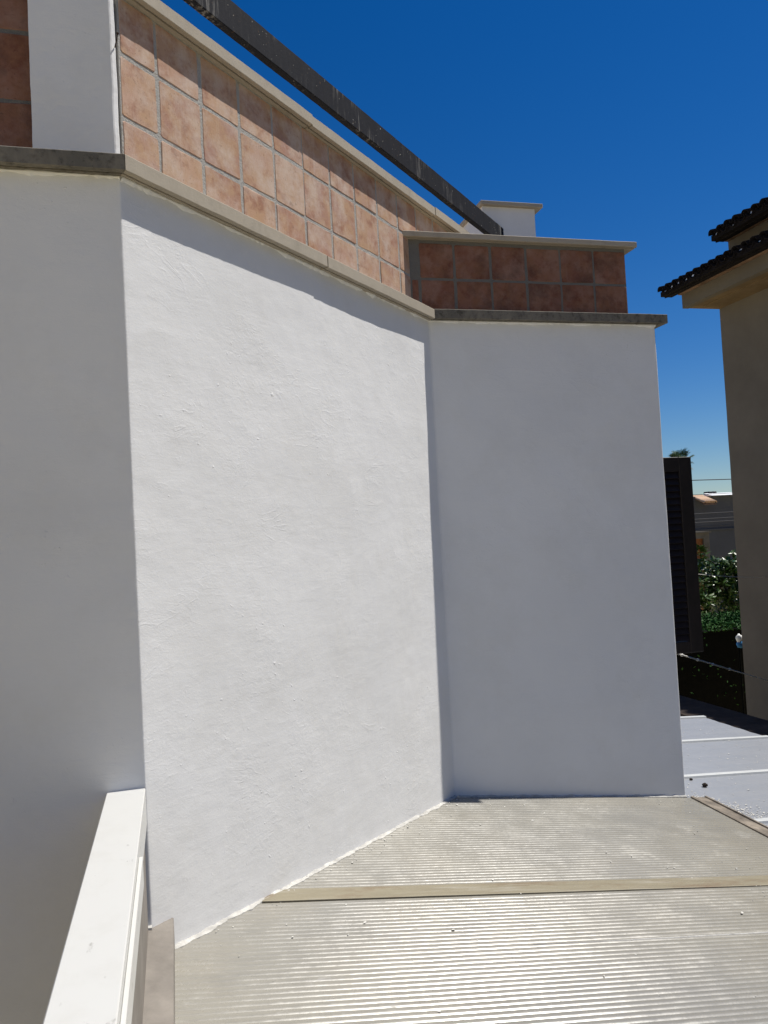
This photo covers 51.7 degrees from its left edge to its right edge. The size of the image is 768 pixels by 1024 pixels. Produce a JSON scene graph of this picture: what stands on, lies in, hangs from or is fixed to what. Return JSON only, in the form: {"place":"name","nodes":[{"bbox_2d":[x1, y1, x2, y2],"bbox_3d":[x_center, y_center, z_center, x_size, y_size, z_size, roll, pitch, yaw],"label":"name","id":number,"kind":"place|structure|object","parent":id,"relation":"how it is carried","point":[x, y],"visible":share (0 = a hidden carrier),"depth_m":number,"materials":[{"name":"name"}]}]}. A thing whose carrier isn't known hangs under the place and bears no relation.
{"place":"outdoors","nodes":[
{"label":"outdoors","id":0,"kind":"place"},
{"bbox_2d":[160,0,767,494],"label":"sky","id":1,"kind":"structure","parent":0,"point":[643,122],"materials":[{"name":"blue"}]},
{"bbox_2d":[696,531,713,611],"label":"orange shed","id":2,"kind":"structure","parent":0,"point":[702,537],"depth_m":28.86,"materials":[{"name":"concrete"}]},
{"bbox_2d":[692,479,730,480],"bbox_3d":[12.530,-1.288,31.075,58.979,0.097,0.035,-2,-2,-22],"label":"power cable","id":3,"kind":"object","parent":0,"point":[712,479],"visible":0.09,"depth_m":31.25,"materials":[{"name":"black rubber"}]},
{"bbox_2d":[657,197,767,719],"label":"beige house","id":4,"kind":"structure","parent":0,"point":[731,283],"depth_m":13.75,"materials":[{"name":"paint"}]},
{"bbox_2d":[677,654,767,680],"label":"twisted wire","id":5,"kind":"object","parent":4,"relation":"attached to","point":[712,664],"visible":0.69,"depth_m":9.94,"materials":[{"name":"grey metal"}]},
{"bbox_2d":[695,520,733,522],"bbox_3d":[12.864,0.339,31.603,60.095,0.281,0.031,-2,-2,-22],"label":"power cable","id":6,"kind":"object","parent":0,"point":[714,521],"visible":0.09,"depth_m":31.75,"materials":[{"name":"black rubber"}]},
{"bbox_2d":[695,517,733,519],"bbox_3d":[12.758,0.207,31.375,59.649,0.381,0.031,-2,-2,-22],"label":"power cable","id":7,"kind":"object","parent":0,"point":[715,518],"visible":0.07,"depth_m":31.52,"materials":[{"name":"black rubber"}]},
{"bbox_2d":[693,492,738,615],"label":"grey building","id":8,"kind":"structure","parent":0,"point":[722,541],"depth_m":34.91,"materials":[{"name":"concrete"}]},
{"bbox_2d":[679,695,767,735],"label":"cement wall","id":9,"kind":"structure","parent":0,"point":[736,719],"depth_m":8.08,"materials":[{"name":"grey concrete"}]},
{"bbox_2d":[680,715,767,825],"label":"panel roof","id":10,"kind":"structure","parent":9,"relation":"on","point":[707,748],"depth_m":6.07,"materials":[{"name":"white metal"}]},
{"bbox_2d":[687,729,766,818],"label":"paint debris","id":11,"kind":"object","parent":10,"relation":"on","point":[734,801],"visible":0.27,"depth_m":5.02,"materials":[{"name":"white paint"}]},
{"bbox_2d":[735,634,744,713],"bbox_3d":[6.796,3.523,14.967,0.145,2.440,0.122,-3,-2,-15],"label":"post","id":12,"kind":"object","parent":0,"point":[738,638],"visible":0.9,"depth_m":14.97,"materials":[{"name":"grey metal"}]},
{"label":"ground","id":13,"kind":"structure","parent":0,"visible":0},
{"bbox_2d":[0,0,684,1023],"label":"white house","id":14,"kind":"structure","parent":13,"relation":"on","point":[332,508],"depth_m":3.20,"materials":[{"name":"paint"}]},
{"bbox_2d":[43,788,147,1023],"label":"white beam","id":15,"kind":"structure","parent":14,"relation":"attached to","point":[100,975],"depth_m":1.63,"materials":[{"name":"metal"}]},
{"bbox_2d":[183,0,503,234],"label":"metal rail","id":16,"kind":"object","parent":14,"relation":"on","point":[236,23],"visible":0.94,"depth_m":4.10,"materials":[{"name":"metal"}]},
{"bbox_2d":[143,794,767,1023],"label":"polycarbonate roof","id":17,"kind":"structure","parent":14,"relation":"attached to","point":[513,964],"depth_m":2.86,"materials":[{"name":"plastic"}]},
{"bbox_2d":[215,799,763,1012],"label":"paint crumbs","id":18,"kind":"object","parent":17,"relation":"on","point":[520,893],"visible":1,"depth_m":3.55,"materials":[{"name":"white paint"}]},
{"bbox_2d":[663,457,703,653],"bbox_3d":[1.926,0.320,5.692,0.722,1.419,0.040,-3,-2,-15],"label":"window shutter","id":19,"kind":"object","parent":14,"relation":"attached to","point":[683,552],"depth_m":5.74,"materials":[{"name":"brown paint"}]},
{"bbox_2d":[669,448,694,469],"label":"fan palm","id":20,"kind":"object","parent":13,"relation":"on","point":[678,453],"visible":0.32,"depth_m":75.95,"materials":[{"name":"green plant"}]},
{"bbox_2d":[696,544,717,614],"bbox_3d":[8.867,2.912,23.253,1.781,4.004,1.807,-3,-2,-15],"label":"leafy tree","id":21,"kind":"object","parent":13,"relation":"on","point":[705,595],"visible":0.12,"depth_m":23.10,"materials":[{"name":"green plant"}]},
{"bbox_2d":[676,610,746,713],"bbox_3d":[7.828,3.667,18.860,5.366,2.320,2.493,-3,-2,-15],"label":"garden hedge","id":22,"kind":"object","parent":13,"relation":"on","point":[709,683],"visible":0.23,"depth_m":17.65,"materials":[{"name":"green plant"}]},
{"bbox_2d":[698,550,739,613],"bbox_3d":[10.759,2.999,24.224,2.679,3.691,2.606,-4,-2,16],"label":"leafy tree","id":23,"kind":"object","parent":13,"relation":"on","point":[727,596],"visible":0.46,"depth_m":23.81,"materials":[{"name":"green plant"}]}
]}

